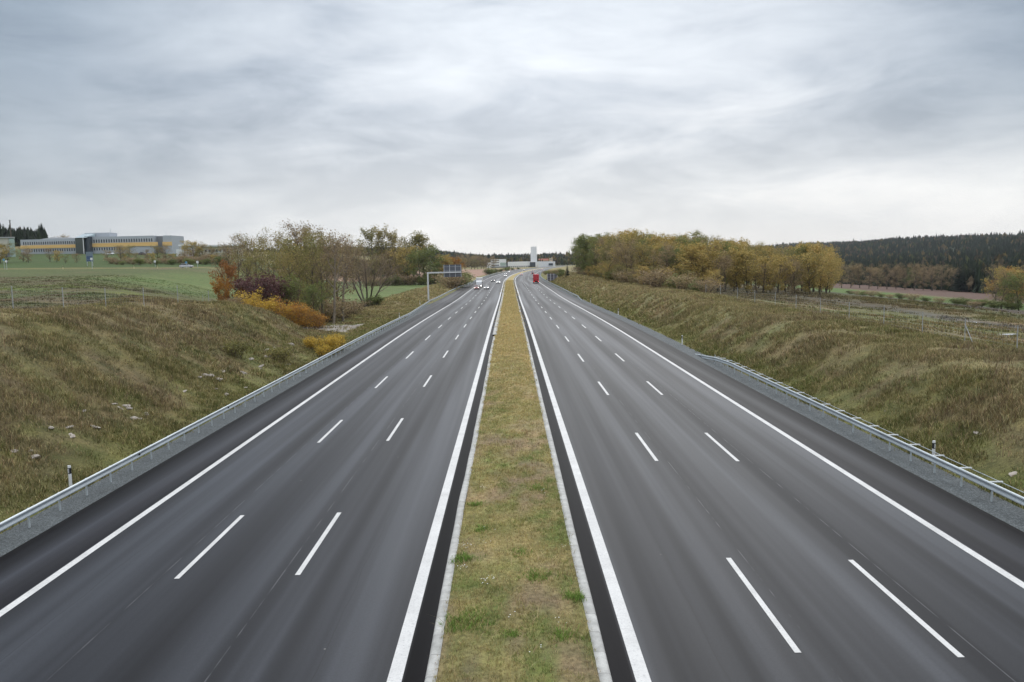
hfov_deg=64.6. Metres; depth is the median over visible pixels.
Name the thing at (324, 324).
shrub
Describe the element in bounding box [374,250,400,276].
deciduous tree
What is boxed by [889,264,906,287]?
deciduous tree
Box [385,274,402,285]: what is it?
shrub
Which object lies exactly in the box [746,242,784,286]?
deciduous tree
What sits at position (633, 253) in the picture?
deciduous tree
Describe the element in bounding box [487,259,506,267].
office block
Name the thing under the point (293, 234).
deciduous tree
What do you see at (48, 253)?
deciduous tree
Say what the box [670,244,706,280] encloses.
deciduous tree
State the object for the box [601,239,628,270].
deciduous tree
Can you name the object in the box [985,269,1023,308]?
deciduous tree
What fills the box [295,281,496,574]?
lane line
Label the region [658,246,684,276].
deciduous tree
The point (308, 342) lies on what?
shrub
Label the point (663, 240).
deciduous tree
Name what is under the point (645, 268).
deciduous tree
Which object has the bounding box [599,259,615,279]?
deciduous tree
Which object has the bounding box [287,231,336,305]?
deciduous tree
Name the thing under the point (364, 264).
tree
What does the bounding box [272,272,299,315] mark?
deciduous tree
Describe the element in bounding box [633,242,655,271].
deciduous tree
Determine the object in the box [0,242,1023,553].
ground
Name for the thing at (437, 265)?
deciduous tree
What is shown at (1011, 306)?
shrub
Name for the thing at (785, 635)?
lane line
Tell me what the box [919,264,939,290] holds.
deciduous tree
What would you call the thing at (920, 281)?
deciduous tree
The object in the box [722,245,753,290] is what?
deciduous tree
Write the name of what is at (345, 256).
deciduous tree
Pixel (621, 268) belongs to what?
deciduous tree
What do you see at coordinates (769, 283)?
deciduous tree
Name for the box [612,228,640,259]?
deciduous tree
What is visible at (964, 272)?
conifer tree
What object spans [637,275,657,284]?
shrub
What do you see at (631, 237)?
deciduous tree
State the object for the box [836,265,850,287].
deciduous tree
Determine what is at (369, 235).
poplar tree
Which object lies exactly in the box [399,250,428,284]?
deciduous tree
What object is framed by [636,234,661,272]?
deciduous tree
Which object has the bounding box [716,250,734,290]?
deciduous tree
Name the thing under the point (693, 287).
shrub
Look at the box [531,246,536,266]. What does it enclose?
tower
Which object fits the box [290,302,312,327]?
shrub
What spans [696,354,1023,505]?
guardrail
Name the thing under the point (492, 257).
deciduous tree
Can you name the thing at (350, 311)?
shrub
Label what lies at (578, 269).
shrub
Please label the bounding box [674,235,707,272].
deciduous tree
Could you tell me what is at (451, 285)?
shrub
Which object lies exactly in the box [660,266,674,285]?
deciduous tree
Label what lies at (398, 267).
deciduous tree
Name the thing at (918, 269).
deciduous tree
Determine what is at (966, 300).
shrub
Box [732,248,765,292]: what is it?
deciduous tree
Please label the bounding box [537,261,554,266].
factory hall
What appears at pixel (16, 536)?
gravel verge
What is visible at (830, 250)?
deciduous tree
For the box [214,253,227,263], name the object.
shrub
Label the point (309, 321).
shrub
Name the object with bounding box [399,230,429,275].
poplar tree
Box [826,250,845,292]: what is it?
deciduous tree
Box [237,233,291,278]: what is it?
deciduous tree
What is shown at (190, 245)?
deciduous tree
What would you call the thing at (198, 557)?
lane line
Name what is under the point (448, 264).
deciduous tree
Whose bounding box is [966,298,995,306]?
shrub
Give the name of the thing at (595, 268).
deciduous tree
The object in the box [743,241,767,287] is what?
deciduous tree
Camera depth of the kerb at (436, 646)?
24.31 m
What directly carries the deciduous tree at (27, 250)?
on the ground at (100, 268)
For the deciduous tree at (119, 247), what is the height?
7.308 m
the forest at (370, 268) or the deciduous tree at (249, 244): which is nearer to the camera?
the deciduous tree at (249, 244)
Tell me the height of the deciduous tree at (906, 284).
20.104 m
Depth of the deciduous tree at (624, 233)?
253.14 m
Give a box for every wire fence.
[0,286,231,307]
[709,285,1023,347]
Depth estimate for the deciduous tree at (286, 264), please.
125.81 m
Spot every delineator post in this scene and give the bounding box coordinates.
[67,465,71,486]
[932,440,935,463]
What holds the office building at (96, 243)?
on the ground at (100, 268)
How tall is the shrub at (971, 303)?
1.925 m
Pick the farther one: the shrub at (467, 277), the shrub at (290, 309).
the shrub at (467, 277)
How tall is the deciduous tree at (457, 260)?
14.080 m
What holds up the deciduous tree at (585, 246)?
on the ground at (100, 268)
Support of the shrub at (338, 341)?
on the ground at (100, 268)
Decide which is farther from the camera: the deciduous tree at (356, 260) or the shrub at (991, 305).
the deciduous tree at (356, 260)
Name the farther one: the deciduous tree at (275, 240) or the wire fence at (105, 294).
the deciduous tree at (275, 240)
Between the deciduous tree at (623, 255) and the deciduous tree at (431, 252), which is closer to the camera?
the deciduous tree at (623, 255)
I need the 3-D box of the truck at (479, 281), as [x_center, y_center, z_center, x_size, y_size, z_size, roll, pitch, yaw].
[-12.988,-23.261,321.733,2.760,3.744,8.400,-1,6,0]
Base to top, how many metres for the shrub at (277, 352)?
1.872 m
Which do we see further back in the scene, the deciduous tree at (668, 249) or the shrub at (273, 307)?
the deciduous tree at (668, 249)
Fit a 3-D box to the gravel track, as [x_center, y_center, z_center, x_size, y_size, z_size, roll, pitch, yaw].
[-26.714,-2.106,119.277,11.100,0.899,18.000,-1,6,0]
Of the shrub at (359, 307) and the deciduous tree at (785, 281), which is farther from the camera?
the deciduous tree at (785, 281)
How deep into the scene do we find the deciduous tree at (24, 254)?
332.28 m
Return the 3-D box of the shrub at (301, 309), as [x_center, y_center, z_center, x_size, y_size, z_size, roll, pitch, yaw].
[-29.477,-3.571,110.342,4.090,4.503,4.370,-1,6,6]
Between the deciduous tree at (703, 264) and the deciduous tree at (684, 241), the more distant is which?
the deciduous tree at (684, 241)
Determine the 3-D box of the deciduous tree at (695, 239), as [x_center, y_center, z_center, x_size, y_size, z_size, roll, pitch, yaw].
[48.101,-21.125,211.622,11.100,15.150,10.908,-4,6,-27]
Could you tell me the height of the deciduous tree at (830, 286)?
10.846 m
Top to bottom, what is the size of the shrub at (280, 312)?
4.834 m
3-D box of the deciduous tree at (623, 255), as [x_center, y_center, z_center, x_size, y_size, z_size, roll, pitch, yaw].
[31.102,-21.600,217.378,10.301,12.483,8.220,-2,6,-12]
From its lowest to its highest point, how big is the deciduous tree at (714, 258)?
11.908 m
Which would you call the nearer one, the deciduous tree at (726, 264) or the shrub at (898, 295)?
the deciduous tree at (726, 264)
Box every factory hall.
[506,261,529,267]
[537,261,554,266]
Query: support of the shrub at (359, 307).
on the ground at (100, 268)
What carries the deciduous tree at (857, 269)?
on the ground at (100, 268)
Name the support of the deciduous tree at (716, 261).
on the ground at (100, 268)
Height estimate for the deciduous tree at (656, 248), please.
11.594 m
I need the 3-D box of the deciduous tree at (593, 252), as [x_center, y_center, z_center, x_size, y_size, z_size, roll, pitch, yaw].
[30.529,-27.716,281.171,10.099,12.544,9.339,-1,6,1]
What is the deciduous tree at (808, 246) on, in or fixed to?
on the ground at (100, 268)
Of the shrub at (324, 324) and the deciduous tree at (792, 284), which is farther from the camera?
the deciduous tree at (792, 284)
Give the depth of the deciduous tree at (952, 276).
552.12 m
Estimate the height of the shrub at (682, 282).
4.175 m
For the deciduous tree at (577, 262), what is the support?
on the ground at (100, 268)
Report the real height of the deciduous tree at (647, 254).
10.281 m
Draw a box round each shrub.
[103,256,119,263]
[126,257,140,263]
[131,257,145,264]
[167,258,179,264]
[173,254,192,263]
[181,257,195,264]
[190,256,207,263]
[200,257,210,263]
[201,254,220,262]
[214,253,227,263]
[221,338,252,356]
[224,296,243,302]
[227,271,290,303]
[232,287,266,306]
[240,298,272,308]
[243,272,301,306]
[244,295,285,315]
[259,295,284,317]
[265,296,289,317]
[266,345,294,360]
[270,300,294,320]
[278,302,306,325]
[285,298,306,324]
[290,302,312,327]
[294,306,320,328]
[302,308,325,328]
[302,335,316,348]
[303,294,357,321]
[312,314,326,328]
[313,334,339,354]
[315,345,332,356]
[316,312,329,327]
[325,332,346,347]
[326,334,341,350]
[327,299,362,318]
[336,297,370,314]
[361,293,386,305]
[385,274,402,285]
[398,275,416,284]
[417,277,429,284]
[430,272,468,288]
[436,273,475,286]
[442,271,472,284]
[482,268,494,274]
[572,264,584,273]
[602,269,620,279]
[615,269,640,282]
[636,266,678,287]
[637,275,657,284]
[663,272,704,289]
[664,273,690,288]
[686,279,708,291]
[690,277,724,293]
[865,290,881,296]
[893,292,906,298]
[902,292,923,299]
[918,296,931,300]
[929,296,946,302]
[947,297,965,304]
[955,296,976,305]
[965,301,983,306]
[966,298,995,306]
[985,299,1005,308]
[993,301,1023,309]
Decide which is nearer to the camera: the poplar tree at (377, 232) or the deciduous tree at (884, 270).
the poplar tree at (377, 232)
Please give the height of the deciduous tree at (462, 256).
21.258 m
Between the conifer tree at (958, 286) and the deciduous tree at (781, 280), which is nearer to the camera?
the deciduous tree at (781, 280)
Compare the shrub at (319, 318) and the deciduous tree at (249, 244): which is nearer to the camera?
the shrub at (319, 318)
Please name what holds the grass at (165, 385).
on the ground at (100, 268)
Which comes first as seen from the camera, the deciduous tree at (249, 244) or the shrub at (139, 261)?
the deciduous tree at (249, 244)
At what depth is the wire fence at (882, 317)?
66.42 m
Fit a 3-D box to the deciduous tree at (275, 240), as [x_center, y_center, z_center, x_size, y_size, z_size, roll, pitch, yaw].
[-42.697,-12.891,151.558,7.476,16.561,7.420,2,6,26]
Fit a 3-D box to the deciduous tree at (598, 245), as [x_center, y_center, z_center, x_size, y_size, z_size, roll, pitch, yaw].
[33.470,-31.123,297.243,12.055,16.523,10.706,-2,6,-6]
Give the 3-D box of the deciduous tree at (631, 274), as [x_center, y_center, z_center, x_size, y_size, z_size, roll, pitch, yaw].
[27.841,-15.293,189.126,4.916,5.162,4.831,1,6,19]
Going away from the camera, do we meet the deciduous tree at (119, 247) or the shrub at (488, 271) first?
the deciduous tree at (119, 247)
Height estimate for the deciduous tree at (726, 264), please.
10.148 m
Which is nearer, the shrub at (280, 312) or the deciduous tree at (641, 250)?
the shrub at (280, 312)
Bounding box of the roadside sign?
[547,274,557,281]
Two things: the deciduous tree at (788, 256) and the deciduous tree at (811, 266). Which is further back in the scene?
the deciduous tree at (788, 256)
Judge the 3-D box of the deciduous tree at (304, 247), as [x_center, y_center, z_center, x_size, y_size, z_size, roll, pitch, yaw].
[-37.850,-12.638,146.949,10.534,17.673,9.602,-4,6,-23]
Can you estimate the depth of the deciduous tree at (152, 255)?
326.81 m
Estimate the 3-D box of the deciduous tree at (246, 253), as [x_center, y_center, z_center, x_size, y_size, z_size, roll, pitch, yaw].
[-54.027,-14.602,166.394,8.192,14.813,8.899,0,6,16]
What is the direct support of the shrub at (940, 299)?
on the ground at (100, 268)
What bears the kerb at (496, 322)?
on the road at (239, 601)
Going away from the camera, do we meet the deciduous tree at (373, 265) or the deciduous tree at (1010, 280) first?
the deciduous tree at (1010, 280)
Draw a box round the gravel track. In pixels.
[304,324,360,331]
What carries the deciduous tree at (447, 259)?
on the ground at (100, 268)
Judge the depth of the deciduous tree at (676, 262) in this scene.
188.33 m
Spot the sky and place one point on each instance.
(485, 127)
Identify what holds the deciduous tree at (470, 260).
on the ground at (100, 268)
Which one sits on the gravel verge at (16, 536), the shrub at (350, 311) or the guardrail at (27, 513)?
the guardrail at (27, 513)
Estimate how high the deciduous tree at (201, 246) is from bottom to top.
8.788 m
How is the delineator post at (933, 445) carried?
on the ground at (100, 268)
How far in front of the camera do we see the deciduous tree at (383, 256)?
392.35 m
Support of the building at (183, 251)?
on the ground at (100, 268)
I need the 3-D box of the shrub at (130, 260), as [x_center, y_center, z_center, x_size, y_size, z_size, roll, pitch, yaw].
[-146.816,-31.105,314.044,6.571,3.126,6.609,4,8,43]
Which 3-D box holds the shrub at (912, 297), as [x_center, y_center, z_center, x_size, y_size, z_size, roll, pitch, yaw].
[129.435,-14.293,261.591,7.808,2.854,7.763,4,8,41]
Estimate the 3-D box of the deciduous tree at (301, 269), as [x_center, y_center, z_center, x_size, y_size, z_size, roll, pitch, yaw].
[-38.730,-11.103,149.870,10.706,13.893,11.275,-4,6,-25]
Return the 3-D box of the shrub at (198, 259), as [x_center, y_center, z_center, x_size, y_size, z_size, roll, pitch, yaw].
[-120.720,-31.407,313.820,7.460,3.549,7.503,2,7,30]
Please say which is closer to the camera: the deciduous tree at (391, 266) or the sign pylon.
the sign pylon
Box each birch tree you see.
[311,229,356,323]
[319,236,360,320]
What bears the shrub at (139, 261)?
on the ground at (100, 268)
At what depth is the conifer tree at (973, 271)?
538.78 m
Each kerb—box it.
[424,336,494,681]
[492,268,538,334]
[513,268,612,681]
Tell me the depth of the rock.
31.97 m
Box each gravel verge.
[0,267,536,556]
[539,269,1023,531]
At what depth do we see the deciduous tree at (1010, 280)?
268.25 m
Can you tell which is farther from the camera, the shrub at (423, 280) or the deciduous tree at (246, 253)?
the shrub at (423, 280)
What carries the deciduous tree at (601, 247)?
on the ground at (100, 268)
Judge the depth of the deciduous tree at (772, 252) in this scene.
222.01 m
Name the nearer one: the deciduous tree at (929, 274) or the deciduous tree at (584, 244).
the deciduous tree at (584, 244)
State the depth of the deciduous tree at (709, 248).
215.18 m
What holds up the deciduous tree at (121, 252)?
on the ground at (100, 268)
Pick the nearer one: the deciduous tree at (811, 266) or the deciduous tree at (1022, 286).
the deciduous tree at (811, 266)
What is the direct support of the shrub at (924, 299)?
on the ground at (100, 268)
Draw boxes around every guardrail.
[0,269,519,531]
[540,273,580,299]
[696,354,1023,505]
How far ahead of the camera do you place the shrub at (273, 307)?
104.77 m
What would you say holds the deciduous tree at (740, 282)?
on the ground at (100, 268)
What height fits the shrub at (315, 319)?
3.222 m
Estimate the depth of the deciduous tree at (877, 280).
543.34 m
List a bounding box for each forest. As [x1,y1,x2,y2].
[0,223,47,245]
[245,237,977,260]
[304,251,419,277]
[308,246,577,266]
[753,232,1023,294]
[774,230,1023,246]
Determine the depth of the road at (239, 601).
26.95 m
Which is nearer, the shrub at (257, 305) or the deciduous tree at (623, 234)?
the shrub at (257, 305)
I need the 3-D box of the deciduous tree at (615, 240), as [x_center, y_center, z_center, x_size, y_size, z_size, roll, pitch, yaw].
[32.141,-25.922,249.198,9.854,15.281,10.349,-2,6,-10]
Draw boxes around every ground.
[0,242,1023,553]
[436,268,599,681]
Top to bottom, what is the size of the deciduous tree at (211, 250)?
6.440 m
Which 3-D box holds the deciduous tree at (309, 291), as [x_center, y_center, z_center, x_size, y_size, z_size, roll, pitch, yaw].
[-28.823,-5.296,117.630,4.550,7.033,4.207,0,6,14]
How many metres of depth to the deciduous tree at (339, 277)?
163.70 m
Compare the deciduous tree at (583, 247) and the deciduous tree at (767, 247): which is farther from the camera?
the deciduous tree at (583, 247)
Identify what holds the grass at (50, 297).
on the ground at (100, 268)
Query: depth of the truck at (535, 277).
360.12 m
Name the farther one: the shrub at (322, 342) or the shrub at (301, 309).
the shrub at (301, 309)
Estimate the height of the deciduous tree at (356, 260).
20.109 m
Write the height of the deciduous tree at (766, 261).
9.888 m
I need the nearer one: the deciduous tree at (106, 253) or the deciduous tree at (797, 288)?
the deciduous tree at (797, 288)
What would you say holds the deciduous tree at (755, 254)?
on the ground at (100, 268)
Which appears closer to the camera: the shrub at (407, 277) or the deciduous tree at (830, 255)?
the deciduous tree at (830, 255)
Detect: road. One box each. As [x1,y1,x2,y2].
[0,265,566,681]
[514,265,1023,681]
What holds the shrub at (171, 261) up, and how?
on the ground at (100, 268)
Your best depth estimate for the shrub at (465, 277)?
317.42 m
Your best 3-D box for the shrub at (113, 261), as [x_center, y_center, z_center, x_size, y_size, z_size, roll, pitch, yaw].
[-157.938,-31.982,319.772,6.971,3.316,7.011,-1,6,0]
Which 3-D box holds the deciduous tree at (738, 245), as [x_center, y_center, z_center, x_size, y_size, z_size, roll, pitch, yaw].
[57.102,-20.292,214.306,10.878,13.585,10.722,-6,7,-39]
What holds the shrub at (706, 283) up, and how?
on the ground at (100, 268)
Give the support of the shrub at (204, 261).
on the ground at (100, 268)
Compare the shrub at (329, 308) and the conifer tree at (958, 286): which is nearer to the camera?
the shrub at (329, 308)
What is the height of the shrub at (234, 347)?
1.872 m
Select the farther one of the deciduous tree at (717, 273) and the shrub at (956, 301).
the shrub at (956, 301)
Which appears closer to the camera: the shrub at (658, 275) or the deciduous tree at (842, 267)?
the shrub at (658, 275)
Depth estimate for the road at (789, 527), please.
26.56 m
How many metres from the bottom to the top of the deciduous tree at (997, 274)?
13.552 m
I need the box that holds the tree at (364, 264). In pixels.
[337,249,410,306]
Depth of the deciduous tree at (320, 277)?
126.94 m
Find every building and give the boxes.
[0,237,15,256]
[20,228,183,253]
[176,244,245,260]
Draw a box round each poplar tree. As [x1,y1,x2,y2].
[357,225,392,273]
[367,223,401,283]
[381,228,407,273]
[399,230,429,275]
[407,230,435,282]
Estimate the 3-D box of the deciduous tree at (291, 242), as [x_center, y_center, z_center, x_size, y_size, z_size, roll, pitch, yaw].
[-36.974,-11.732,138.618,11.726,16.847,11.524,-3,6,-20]
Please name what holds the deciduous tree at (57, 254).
on the ground at (100, 268)
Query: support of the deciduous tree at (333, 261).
on the ground at (100, 268)
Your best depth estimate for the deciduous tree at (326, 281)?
141.13 m
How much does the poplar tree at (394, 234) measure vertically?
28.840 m
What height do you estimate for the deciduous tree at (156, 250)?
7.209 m
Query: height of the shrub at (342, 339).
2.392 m
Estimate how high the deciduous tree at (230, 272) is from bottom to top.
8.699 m
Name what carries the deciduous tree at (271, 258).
on the ground at (100, 268)
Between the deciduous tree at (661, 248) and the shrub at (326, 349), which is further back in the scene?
the deciduous tree at (661, 248)
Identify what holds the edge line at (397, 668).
on the road at (239, 601)
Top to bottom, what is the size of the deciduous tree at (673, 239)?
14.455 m
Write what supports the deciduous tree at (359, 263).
on the ground at (100, 268)
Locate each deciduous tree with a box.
[0,242,16,262]
[0,244,13,263]
[13,246,32,261]
[21,250,33,262]
[42,248,53,258]
[52,250,63,261]
[71,253,81,262]
[100,249,111,259]
[114,245,124,257]
[114,247,131,258]
[124,245,135,257]
[148,252,154,260]
[150,244,162,258]
[158,244,170,258]
[179,240,207,255]
[192,242,213,255]
[206,248,215,258]
[208,259,244,300]
[210,242,243,283]
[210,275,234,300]
[216,231,252,300]
[226,235,265,281]
[226,250,262,290]
[234,224,276,283]
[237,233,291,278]
[242,245,310,301]
[259,248,313,304]
[261,226,325,301]
[269,228,296,275]
[271,218,324,290]
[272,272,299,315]
[273,223,326,302]
[274,244,329,306]
[280,275,305,312]
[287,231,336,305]
[300,280,330,326]
[301,258,341,315]
[303,226,347,303]
[307,247,336,316]
[318,239,356,307]
[331,233,360,288]
[344,240,364,289]
[344,242,371,288]
[361,257,384,277]
[372,254,390,284]
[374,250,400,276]
[386,258,414,283]
[388,245,424,283]
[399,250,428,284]
[411,244,446,283]
[425,260,443,283]
[432,254,453,282]
[438,258,455,274]
[443,256,465,271]
[458,254,470,267]
[467,254,478,268]
[469,258,476,268]
[489,255,498,267]
[567,243,581,267]
[568,247,584,263]
[569,235,587,268]
[571,234,594,269]
[575,233,598,268]
[576,238,592,274]
[580,234,604,270]
[583,265,592,275]
[586,235,602,264]
[586,244,605,271]
[590,265,601,277]
[592,235,616,267]
[593,235,613,268]
[595,249,611,267]
[597,238,628,267]
[598,262,609,279]
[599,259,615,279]
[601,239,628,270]
[602,232,628,261]
[604,237,641,272]
[607,227,647,257]
[608,248,630,268]
[609,239,638,269]
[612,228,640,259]
[613,229,647,268]
[614,231,646,264]
[614,263,627,281]
[621,266,639,284]
[622,241,654,274]
[630,239,654,275]
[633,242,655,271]
[633,266,649,283]
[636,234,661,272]
[639,232,670,273]
[640,246,665,272]
[641,240,678,270]
[647,234,687,272]
[648,239,677,274]
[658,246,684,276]
[658,246,686,277]
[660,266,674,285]
[668,235,687,272]
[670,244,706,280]
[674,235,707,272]
[674,241,719,281]
[680,239,724,288]
[681,232,711,250]
[681,269,697,283]
[683,229,708,246]
[691,234,720,279]
[692,238,728,281]
[696,269,723,292]
[704,248,733,291]
[710,241,738,288]
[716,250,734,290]
[718,246,752,290]
[721,238,754,285]
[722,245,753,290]
[726,240,759,288]
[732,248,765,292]
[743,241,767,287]
[744,244,768,282]
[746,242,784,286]
[747,261,764,292]
[748,254,781,292]
[757,258,782,292]
[758,245,785,284]
[761,253,798,292]
[775,258,794,292]
[777,248,795,290]
[778,257,802,292]
[780,258,806,292]
[783,247,804,284]
[785,244,809,290]
[792,252,829,293]
[794,241,828,290]
[794,244,827,291]
[795,241,828,290]
[798,251,825,287]
[805,251,842,294]
[811,246,839,291]
[815,251,838,292]
[819,255,844,293]
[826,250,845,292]
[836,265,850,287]
[845,264,861,287]
[851,262,865,287]
[859,265,877,288]
[868,264,885,288]
[878,263,891,288]
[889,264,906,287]
[894,262,915,288]
[910,262,928,289]
[916,265,932,289]
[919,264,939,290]
[934,264,948,290]
[942,265,959,287]
[981,263,1007,301]
[981,265,1023,309]
[985,266,1023,302]
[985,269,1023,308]
[995,272,1023,310]
[1015,266,1023,302]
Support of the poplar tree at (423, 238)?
on the ground at (100, 268)
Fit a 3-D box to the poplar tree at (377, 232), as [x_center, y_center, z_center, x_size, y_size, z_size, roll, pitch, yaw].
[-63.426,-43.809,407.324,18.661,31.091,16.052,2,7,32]
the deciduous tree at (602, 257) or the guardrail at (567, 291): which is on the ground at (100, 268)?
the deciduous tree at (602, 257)
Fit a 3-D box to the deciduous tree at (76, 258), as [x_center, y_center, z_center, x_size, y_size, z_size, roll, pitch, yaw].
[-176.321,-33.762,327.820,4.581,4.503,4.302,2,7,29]
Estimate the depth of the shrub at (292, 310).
108.92 m
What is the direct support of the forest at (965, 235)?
on the ground at (100, 268)
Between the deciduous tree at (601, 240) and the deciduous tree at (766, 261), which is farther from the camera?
the deciduous tree at (601, 240)
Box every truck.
[475,277,482,286]
[533,274,538,282]
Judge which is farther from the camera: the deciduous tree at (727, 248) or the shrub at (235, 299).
the deciduous tree at (727, 248)
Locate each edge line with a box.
[0,274,498,616]
[387,275,510,681]
[515,267,650,681]
[537,270,1023,587]
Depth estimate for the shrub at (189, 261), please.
307.68 m
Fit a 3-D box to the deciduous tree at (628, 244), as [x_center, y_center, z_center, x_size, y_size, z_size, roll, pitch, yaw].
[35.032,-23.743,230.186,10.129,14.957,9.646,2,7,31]
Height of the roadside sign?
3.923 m
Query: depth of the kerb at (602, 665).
24.35 m
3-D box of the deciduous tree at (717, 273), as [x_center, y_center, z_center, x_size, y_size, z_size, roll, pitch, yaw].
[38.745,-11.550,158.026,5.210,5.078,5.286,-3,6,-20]
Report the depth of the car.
269.61 m
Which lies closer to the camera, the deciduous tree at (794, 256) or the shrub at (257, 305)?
the shrub at (257, 305)
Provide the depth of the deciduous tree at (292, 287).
118.78 m
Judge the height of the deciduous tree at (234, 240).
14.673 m
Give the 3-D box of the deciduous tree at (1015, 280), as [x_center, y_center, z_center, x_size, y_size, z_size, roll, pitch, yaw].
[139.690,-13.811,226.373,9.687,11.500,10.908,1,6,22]
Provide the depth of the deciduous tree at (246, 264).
138.66 m
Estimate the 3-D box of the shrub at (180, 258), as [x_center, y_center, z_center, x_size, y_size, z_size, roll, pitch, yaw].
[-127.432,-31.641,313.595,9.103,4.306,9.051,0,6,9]
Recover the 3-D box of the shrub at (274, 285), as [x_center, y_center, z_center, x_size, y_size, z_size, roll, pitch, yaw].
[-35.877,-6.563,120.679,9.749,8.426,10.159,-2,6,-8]
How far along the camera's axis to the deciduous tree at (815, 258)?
233.33 m
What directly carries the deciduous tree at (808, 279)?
on the ground at (100, 268)
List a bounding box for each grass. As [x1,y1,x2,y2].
[0,275,232,308]
[0,293,1023,456]
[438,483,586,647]
[640,284,1023,354]
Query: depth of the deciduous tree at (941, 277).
554.51 m
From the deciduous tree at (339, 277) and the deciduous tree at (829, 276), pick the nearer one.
the deciduous tree at (339, 277)
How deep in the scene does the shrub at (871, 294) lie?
316.92 m
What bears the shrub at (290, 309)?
on the ground at (100, 268)
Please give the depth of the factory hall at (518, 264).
1145.00 m
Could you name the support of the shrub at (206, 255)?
on the ground at (100, 268)
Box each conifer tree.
[949,263,968,291]
[960,262,967,282]
[962,262,975,291]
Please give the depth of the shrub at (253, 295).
103.62 m
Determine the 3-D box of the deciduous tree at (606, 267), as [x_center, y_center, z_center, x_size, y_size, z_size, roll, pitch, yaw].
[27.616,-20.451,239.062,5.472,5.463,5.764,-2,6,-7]
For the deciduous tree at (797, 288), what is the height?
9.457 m
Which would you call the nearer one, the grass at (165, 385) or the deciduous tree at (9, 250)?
the grass at (165, 385)
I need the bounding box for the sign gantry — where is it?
[427,264,461,300]
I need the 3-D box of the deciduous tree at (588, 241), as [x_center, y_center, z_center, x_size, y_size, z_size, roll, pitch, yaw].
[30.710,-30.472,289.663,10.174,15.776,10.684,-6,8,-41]
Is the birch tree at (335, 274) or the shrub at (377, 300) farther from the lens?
the shrub at (377, 300)
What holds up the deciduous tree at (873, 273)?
on the ground at (100, 268)
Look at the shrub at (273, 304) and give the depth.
105.89 m
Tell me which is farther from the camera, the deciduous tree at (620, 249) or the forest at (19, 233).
the forest at (19, 233)
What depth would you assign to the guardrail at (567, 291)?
244.21 m
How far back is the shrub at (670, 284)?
156.22 m
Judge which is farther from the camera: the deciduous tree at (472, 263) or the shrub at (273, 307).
the deciduous tree at (472, 263)
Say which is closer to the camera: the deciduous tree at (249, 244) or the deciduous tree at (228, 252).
the deciduous tree at (249, 244)
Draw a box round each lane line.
[174,272,510,578]
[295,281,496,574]
[524,284,800,652]
[537,288,963,656]
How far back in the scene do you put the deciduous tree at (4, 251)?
327.87 m
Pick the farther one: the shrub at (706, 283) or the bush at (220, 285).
the shrub at (706, 283)
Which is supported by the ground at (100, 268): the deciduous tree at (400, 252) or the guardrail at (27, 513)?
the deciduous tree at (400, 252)
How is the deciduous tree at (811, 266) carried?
on the ground at (100, 268)
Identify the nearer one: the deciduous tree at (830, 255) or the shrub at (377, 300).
the shrub at (377, 300)
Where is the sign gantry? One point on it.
(452, 270)
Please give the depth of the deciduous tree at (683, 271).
159.60 m
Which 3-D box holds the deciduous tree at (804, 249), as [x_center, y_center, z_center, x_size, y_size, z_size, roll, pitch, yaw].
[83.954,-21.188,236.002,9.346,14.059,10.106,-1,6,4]
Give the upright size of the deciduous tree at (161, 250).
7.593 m
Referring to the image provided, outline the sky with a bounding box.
[0,0,1023,255]
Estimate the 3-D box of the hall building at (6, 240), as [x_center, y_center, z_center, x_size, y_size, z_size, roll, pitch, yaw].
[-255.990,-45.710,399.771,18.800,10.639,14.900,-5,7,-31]
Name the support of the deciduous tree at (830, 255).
on the ground at (100, 268)
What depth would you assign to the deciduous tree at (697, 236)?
230.61 m
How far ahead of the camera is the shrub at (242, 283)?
116.67 m
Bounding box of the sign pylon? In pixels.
[86,252,92,265]

